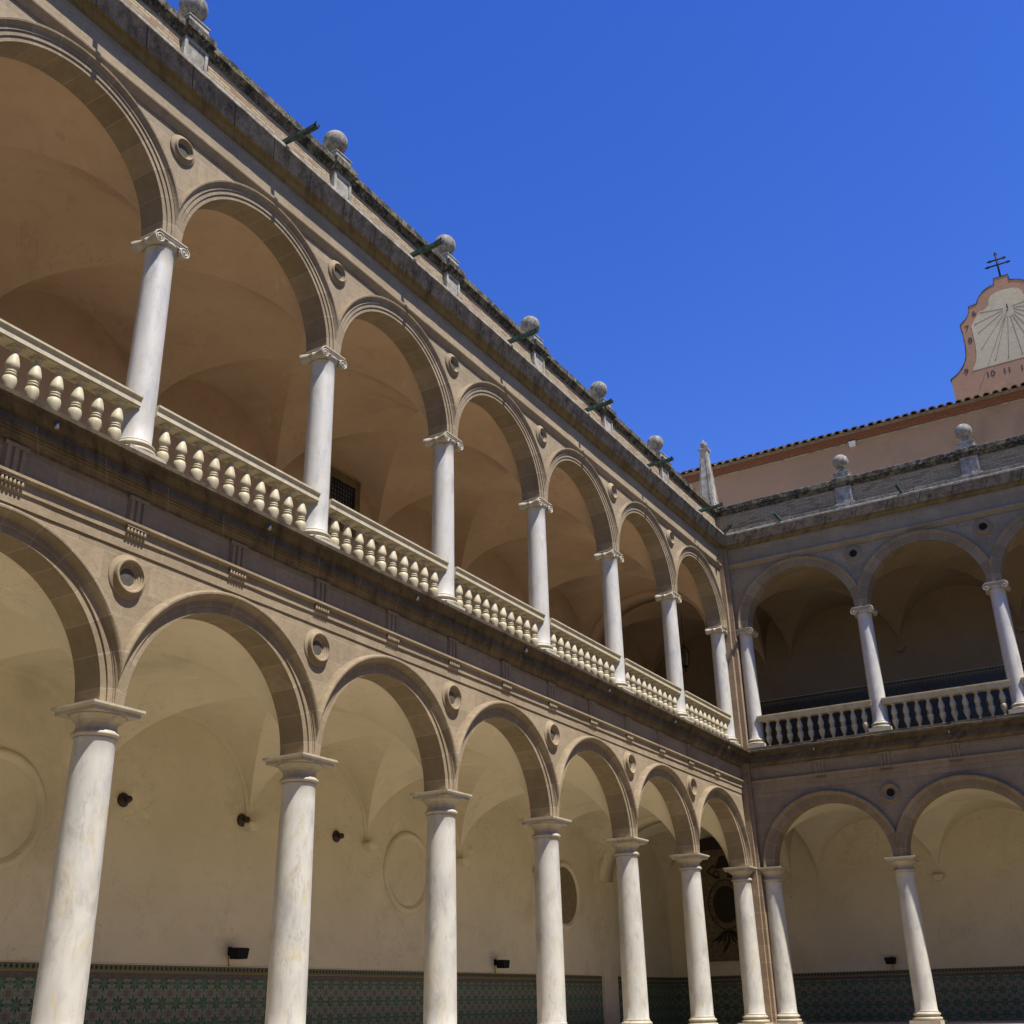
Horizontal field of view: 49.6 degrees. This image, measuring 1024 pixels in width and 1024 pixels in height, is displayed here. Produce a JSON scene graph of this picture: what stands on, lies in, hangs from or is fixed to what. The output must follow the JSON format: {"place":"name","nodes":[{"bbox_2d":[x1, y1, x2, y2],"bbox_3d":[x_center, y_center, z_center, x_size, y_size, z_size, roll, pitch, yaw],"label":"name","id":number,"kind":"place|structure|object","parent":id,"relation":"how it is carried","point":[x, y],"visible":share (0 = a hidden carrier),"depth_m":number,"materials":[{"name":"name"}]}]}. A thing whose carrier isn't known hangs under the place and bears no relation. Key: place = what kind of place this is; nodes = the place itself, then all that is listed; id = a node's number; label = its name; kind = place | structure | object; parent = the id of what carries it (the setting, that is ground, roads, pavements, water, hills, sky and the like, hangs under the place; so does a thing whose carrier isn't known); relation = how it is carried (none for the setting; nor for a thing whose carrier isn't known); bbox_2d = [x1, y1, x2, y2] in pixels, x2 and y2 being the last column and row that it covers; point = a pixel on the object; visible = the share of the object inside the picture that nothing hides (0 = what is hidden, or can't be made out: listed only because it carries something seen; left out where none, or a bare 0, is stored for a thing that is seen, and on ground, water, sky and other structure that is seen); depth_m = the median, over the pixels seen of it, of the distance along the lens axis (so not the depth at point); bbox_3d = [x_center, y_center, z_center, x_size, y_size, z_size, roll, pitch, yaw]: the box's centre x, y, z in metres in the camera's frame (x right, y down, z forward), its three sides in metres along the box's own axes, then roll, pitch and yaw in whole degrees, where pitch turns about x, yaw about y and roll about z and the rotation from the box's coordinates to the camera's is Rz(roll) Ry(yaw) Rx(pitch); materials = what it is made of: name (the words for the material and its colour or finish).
{"place":"outdoors","nodes":[
{"label":"outdoors","id":0,"kind":"place"},
{"bbox_2d":[30,699,145,1023],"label":"column","id":1,"kind":"structure","parent":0,"point":[60,995],"depth_m":15.37,"materials":[{"name":"grey stone"}]},
{"bbox_2d":[262,752,337,1023],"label":"column","id":2,"kind":"structure","parent":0,"point":[286,998],"depth_m":18.89,"materials":[{"name":"grey stone"}]},
{"bbox_2d":[410,789,471,1023],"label":"column","id":3,"kind":"structure","parent":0,"point":[440,971],"depth_m":22.40,"materials":[{"name":"grey stone"}]},
{"bbox_2d":[166,0,1023,472],"label":"sky","id":4,"kind":"structure","parent":0,"point":[760,225],"materials":[{"name":"blue"}]},
{"bbox_2d":[679,382,1023,507],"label":"church","id":5,"kind":"structure","parent":0,"point":[922,433],"depth_m":47.65,"materials":[{"name":"pink paint"}]},
{"bbox_2d":[848,440,855,446],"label":"junction box","id":6,"kind":"object","parent":5,"relation":"attached to","point":[852,443],"visible":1,"depth_m":48.12,"materials":[{"name":"white paint"}]},
{"bbox_2d":[950,274,1023,408],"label":"sundial gable","id":7,"kind":"structure","parent":5,"relation":"on","point":[991,325],"depth_m":47.18,"materials":[{"name":"pink paint"}]},
{"bbox_2d":[985,252,1010,275],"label":"iron cross","id":8,"kind":"object","parent":7,"relation":"on","point":[996,260],"visible":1,"depth_m":48.40,"materials":[{"name":"black metal"}]},
{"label":"ground","id":9,"kind":"structure","parent":0,"visible":0},
{"bbox_2d":[0,0,791,1023],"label":"cloister wing","id":10,"kind":"structure","parent":9,"relation":"on","point":[222,640],"depth_m":24.88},
{"bbox_2d":[54,422,59,429],"bbox_3d":[-6.626,-1.256,16.147,0.064,0.100,0.062,-15,-27,28],"label":"drain stub","id":11,"kind":"object","parent":10,"relation":"attached to","point":[56,426],"visible":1,"depth_m":16.12,"materials":[{"name":"metal"}]},
{"bbox_2d":[0,318,143,440],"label":"balustrade","id":12,"kind":"object","parent":10,"relation":"on","point":[17,342],"visible":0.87,"depth_m":17.11,"materials":[{"name":"beige stone"}]},
{"bbox_2d":[117,793,132,806],"bbox_3d":[-8.033,5.993,23.117,0.240,0.300,0.300,-15,-27,28],"label":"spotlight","id":13,"kind":"object","parent":10,"relation":"attached to","point":[124,799],"depth_m":23.08,"materials":[{"name":"brown metal"}]},
{"bbox_2d":[119,228,189,463],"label":"column","id":14,"kind":"structure","parent":10,"relation":"on","point":[162,250],"depth_m":18.96,"materials":[{"name":"white stone"}]},
{"bbox_2d":[178,0,210,34],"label":"ball finial","id":15,"kind":"object","parent":10,"relation":"on","point":[196,11],"visible":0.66,"depth_m":22.10,"materials":[{"name":"stone"}]},
{"bbox_2d":[154,405,320,531],"bbox_3d":[-4.986,-0.532,20.099,0.370,1.136,4.160,-15,-27,28],"label":"balustrade","id":16,"kind":"object","parent":10,"relation":"on","point":[184,431],"visible":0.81,"depth_m":19.96,"materials":[{"name":"beige stone"}]},
{"bbox_2d":[228,947,249,965],"bbox_3d":[-6.116,9.884,24.565,0.420,0.482,0.380,-15,-27,28],"label":"floodlight","id":17,"kind":"object","parent":10,"relation":"attached to","point":[238,953],"visible":1,"depth_m":24.47,"materials":[{"name":"black metal"}]},
{"bbox_2d":[237,814,249,826],"bbox_3d":[-6.227,7.182,25.869,0.240,0.300,0.300,-15,-27,28],"label":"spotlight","id":18,"kind":"object","parent":10,"relation":"attached to","point":[242,819],"depth_m":25.82,"materials":[{"name":"brown metal"}]},
{"bbox_2d":[282,120,319,144],"bbox_3d":[-4.374,-7.761,22.821,1.000,0.156,0.140,-15,-28,27],"label":"rain spout","id":19,"kind":"object","parent":10,"relation":"on","point":[313,127],"visible":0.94,"depth_m":22.74,"materials":[{"name":"green metal"}]},
{"bbox_2d":[299,345,346,548],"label":"column","id":20,"kind":"structure","parent":10,"relation":"on","point":[325,362],"depth_m":22.52,"materials":[{"name":"white stone"}]},
{"bbox_2d":[323,130,351,165],"bbox_3d":[-4.113,-8.380,25.757,0.582,1.070,0.579,-16,-28,29],"label":"ball finial","id":21,"kind":"object","parent":10,"relation":"on","point":[335,142],"visible":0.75,"depth_m":25.63,"materials":[{"name":"stone"}]},
{"bbox_2d":[332,830,343,841],"bbox_3d":[-4.447,8.354,28.582,0.240,0.300,0.300,-15,-27,28],"label":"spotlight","id":22,"kind":"object","parent":10,"relation":"attached to","point":[337,836],"depth_m":28.54,"materials":[{"name":"brown metal"}]},
{"bbox_2d":[328,467,360,537],"bbox_3d":[-4.925,-0.296,32.061,0.101,1.750,1.540,-15,-27,28],"label":"gallery window","id":23,"kind":"structure","parent":10,"relation":"in","point":[344,489],"depth_m":32.24,"materials":[{"name":"black glass"}]},
{"bbox_2d":[328,499,448,596],"bbox_3d":[-2.664,0.997,23.638,0.370,1.136,4.160,-15,-27,28],"label":"balustrade","id":24,"kind":"object","parent":10,"relation":"on","point":[359,523],"visible":0.87,"depth_m":23.53,"materials":[{"name":"beige stone"}]},
{"bbox_2d":[409,237,443,257],"bbox_3d":[-2.056,-6.255,26.372,1.000,0.156,0.140,-18,-29,26],"label":"rain spout","id":25,"kind":"object","parent":10,"relation":"on","point":[426,248],"visible":0.92,"depth_m":26.30,"materials":[{"name":"green metal"}]},
{"bbox_2d":[423,431,464,610],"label":"column","id":26,"kind":"structure","parent":10,"relation":"on","point":[444,445],"depth_m":26.09,"materials":[{"name":"white stone"}]},
{"bbox_2d":[434,234,458,265],"bbox_3d":[-1.779,-6.842,29.317,0.585,1.070,0.579,-15,-27,28],"label":"ball finial","id":27,"kind":"object","parent":10,"relation":"on","point":[446,249],"visible":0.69,"depth_m":29.19,"materials":[{"name":"stone"}]},
{"bbox_2d":[454,566,545,645],"bbox_3d":[-0.342,2.525,27.177,0.370,1.136,4.160,-15,-27,28],"label":"balustrade","id":28,"kind":"object","parent":10,"relation":"on","point":[477,586],"visible":0.79,"depth_m":27.09,"materials":[{"name":"beige stone"}]},
{"bbox_2d":[494,959,509,972],"bbox_3d":[-0.336,13.707,33.364,0.420,0.482,0.380,-15,-27,28],"label":"floodlight","id":29,"kind":"object","parent":10,"relation":"attached to","point":[502,963],"visible":1,"depth_m":33.27,"materials":[{"name":"black metal"}]},
{"bbox_2d":[507,327,538,343],"bbox_3d":[0.267,-4.724,29.909,1.000,0.156,0.140,-18,-29,26],"label":"rain spout","id":30,"kind":"object","parent":10,"relation":"on","point":[523,336],"visible":0.92,"depth_m":29.83,"materials":[{"name":"green metal"}]},
{"bbox_2d":[520,316,543,343],"bbox_3d":[0.541,-5.314,32.853,0.588,1.070,0.580,-15,-28,29],"label":"ball finial","id":31,"kind":"object","parent":10,"relation":"on","point":[528,323],"visible":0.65,"depth_m":32.72,"materials":[{"name":"stone"}]},
{"bbox_2d":[518,496,559,656],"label":"column","id":32,"kind":"structure","parent":10,"relation":"on","point":[536,509],"depth_m":29.64,"materials":[{"name":"white stone"}]},
{"bbox_2d":[519,816,571,1023],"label":"column","id":33,"kind":"structure","parent":10,"relation":"attached to","point":[550,983],"depth_m":25.93,"materials":[{"name":"grey stone"}]},
{"bbox_2d":[549,618,620,683],"bbox_3d":[1.980,4.054,30.715,0.370,1.136,4.160,-15,-27,28],"label":"balustrade","id":34,"kind":"object","parent":10,"relation":"on","point":[578,656],"visible":0.82,"depth_m":30.64,"materials":[{"name":"beige stone"}]},
{"bbox_2d":[585,398,613,411],"bbox_3d":[2.590,-3.193,33.446,1.000,0.156,0.140,-18,-29,26],"label":"rain spout","id":35,"kind":"object","parent":10,"relation":"on","point":[599,405],"visible":0.94,"depth_m":33.37,"materials":[{"name":"green metal"}]},
{"bbox_2d":[590,381,610,407],"bbox_3d":[2.852,-3.790,36.381,0.594,1.070,0.579,-16,-28,30],"label":"ball finial","id":36,"kind":"object","parent":10,"relation":"on","point":[598,389],"visible":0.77,"depth_m":36.26,"materials":[{"name":"stone"}]},
{"bbox_2d":[594,548,633,693],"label":"column","id":37,"kind":"structure","parent":10,"relation":"on","point":[609,559],"depth_m":33.19,"materials":[{"name":"white stone"}]},
{"bbox_2d":[603,836,652,1023],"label":"column","id":38,"kind":"structure","parent":10,"relation":"attached to","point":[634,981],"depth_m":29.44,"materials":[{"name":"grey stone"}]},
{"bbox_2d":[624,658,681,714],"bbox_3d":[4.302,5.583,34.254,0.370,1.136,4.160,-15,-27,28],"label":"balustrade","id":39,"kind":"object","parent":10,"relation":"on","point":[658,697],"visible":0.74,"depth_m":34.19,"materials":[{"name":"beige stone"}]},
{"bbox_2d":[647,435,666,458],"bbox_3d":[5.181,-2.258,39.928,0.591,1.070,0.580,-15,-28,29],"label":"ball finial","id":40,"kind":"object","parent":10,"relation":"on","point":[655,443],"visible":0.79,"depth_m":39.80,"materials":[{"name":"stone"}]},
{"bbox_2d":[646,456,673,466],"bbox_3d":[4.914,-1.649,36.976,1.000,0.156,0.140,-16,-28,27],"label":"rain spout","id":41,"kind":"object","parent":10,"relation":"on","point":[664,461],"visible":0.94,"depth_m":36.90,"materials":[{"name":"green metal"}]},
{"bbox_2d":[655,590,693,722],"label":"column","id":42,"kind":"structure","parent":10,"relation":"attached to","point":[668,600],"depth_m":36.74,"materials":[{"name":"white stone"}]},
{"bbox_2d":[680,616,688,671],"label":"hanging lantern","id":43,"kind":"object","parent":10,"relation":"hanging from","point":[685,658],"visible":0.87,"depth_m":44.95,"materials":[{"name":"black metal"}]},
{"bbox_2d":[669,853,717,1023],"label":"column","id":44,"kind":"structure","parent":10,"relation":"attached to","point":[699,982],"depth_m":32.96,"materials":[{"name":"grey stone"}]},
{"bbox_2d":[684,691,731,739],"bbox_3d":[6.616,7.106,37.779,0.370,1.137,4.127,-15,-27,28],"label":"balustrade","id":45,"kind":"object","parent":10,"relation":"on","point":[701,717],"visible":0.81,"depth_m":37.73,"materials":[{"name":"beige stone"}]},
{"bbox_2d":[697,440,718,505],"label":"obelisk finial","id":46,"kind":"object","parent":10,"relation":"on","point":[708,489],"visible":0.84,"depth_m":44.35,"materials":[{"name":"stone"}]},
{"bbox_2d":[698,502,722,512],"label":"rain spout","id":47,"kind":"object","parent":10,"relation":"on","point":[711,507],"visible":0.92,"depth_m":40.46,"materials":[{"name":"green metal"}]},
{"bbox_2d":[699,837,721,850],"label":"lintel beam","id":48,"kind":"structure","parent":10,"relation":"attached to","point":[705,844],"depth_m":44.68,"materials":[{"name":"brown wood"}]},
{"bbox_2d":[705,625,740,745],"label":"column","id":49,"kind":"structure","parent":10,"relation":"attached to","point":[718,633],"depth_m":40.26,"materials":[{"name":"white stone"}]},
{"bbox_2d":[723,523,732,533],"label":"rain spout","id":50,"kind":"object","parent":10,"relation":"attached to","point":[729,526],"visible":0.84,"depth_m":42.20,"materials":[{"name":"green metal"}]},
{"bbox_2d":[722,866,772,1023],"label":"column","id":51,"kind":"structure","parent":10,"relation":"on","point":[752,990],"depth_m":36.44,"materials":[{"name":"grey stone"}]},
{"bbox_2d":[655,434,1023,1023],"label":"cloister wing","id":52,"kind":"structure","parent":9,"relation":"on","point":[928,553],"depth_m":40.42,"materials":[{"name":"beige stone"}]},
{"bbox_2d":[700,849,739,961],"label":"emblem panel","id":53,"kind":"object","parent":52,"relation":"attached to","point":[719,910],"visible":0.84,"depth_m":43.80,"materials":[{"name":"paint"}]},
{"bbox_2d":[735,627,768,747],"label":"column","id":54,"kind":"structure","parent":52,"relation":"on","point":[745,635],"depth_m":40.34,"materials":[{"name":"white stone"}]},
{"bbox_2d":[771,510,782,521],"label":"rain spout","id":55,"kind":"object","parent":52,"relation":"attached to","point":[777,516],"visible":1,"depth_m":41.23,"materials":[{"name":"green metal"}]},
{"bbox_2d":[757,866,805,1023],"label":"column","id":56,"kind":"structure","parent":52,"relation":"on","point":[787,1012],"depth_m":36.69,"materials":[{"name":"grey stone"}]},
{"bbox_2d":[756,699,871,745],"bbox_3d":[10.611,7.445,38.735,4.072,1.136,0.370,-15,-27,28],"label":"balustrade","id":57,"kind":"object","parent":52,"relation":"on","point":[830,710],"visible":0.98,"depth_m":38.68,"materials":[{"name":"beige stone"}]},
{"bbox_2d":[832,455,851,478],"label":"ball finial","id":58,"kind":"object","parent":52,"relation":"on","point":[840,463],"visible":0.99,"depth_m":41.49,"materials":[{"name":"stone"}]},
{"bbox_2d":[850,604,894,731],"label":"column","id":59,"kind":"structure","parent":52,"relation":"attached to","point":[864,614],"depth_m":38.30,"materials":[{"name":"white stone"}]},
{"bbox_2d":[884,956,895,966],"bbox_3d":[13.628,16.220,39.825,0.380,0.482,0.420,-15,-27,28],"label":"floodlight","id":60,"kind":"object","parent":52,"relation":"attached to","point":[890,960],"visible":1,"depth_m":39.71,"materials":[{"name":"black metal"}]},
{"bbox_2d":[893,482,903,493],"bbox_3d":[13.727,-0.809,39.312,0.140,0.156,1.000,-16,-30,29],"label":"rain spout","id":61,"kind":"object","parent":52,"relation":"attached to","point":[899,489],"visible":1,"depth_m":39.17,"materials":[{"name":"green metal"}]},
{"bbox_2d":[884,855,946,1023],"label":"column","id":62,"kind":"structure","parent":52,"relation":"attached to","point":[923,992],"depth_m":34.63,"materials":[{"name":"grey stone"}]},
{"bbox_2d":[881,679,1010,728],"bbox_3d":[14.404,6.444,36.678,4.105,1.136,0.370,-15,-27,28],"label":"balustrade","id":63,"kind":"object","parent":52,"relation":"on","point":[951,693],"visible":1,"depth_m":36.63,"materials":[{"name":"beige stone"}]},
{"bbox_2d":[955,424,975,448],"bbox_3d":[16.169,-2.651,39.585,0.592,1.070,0.580,-15,-28,28],"label":"ball finial","id":64,"kind":"object","parent":52,"relation":"on","point":[963,432],"visible":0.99,"depth_m":39.44,"materials":[{"name":"stone"}]},
{"bbox_2d":[982,579,1023,713],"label":"column","id":65,"kind":"structure","parent":52,"relation":"on","point":[996,591],"depth_m":36.31,"materials":[{"name":"white stone"}]}
]}

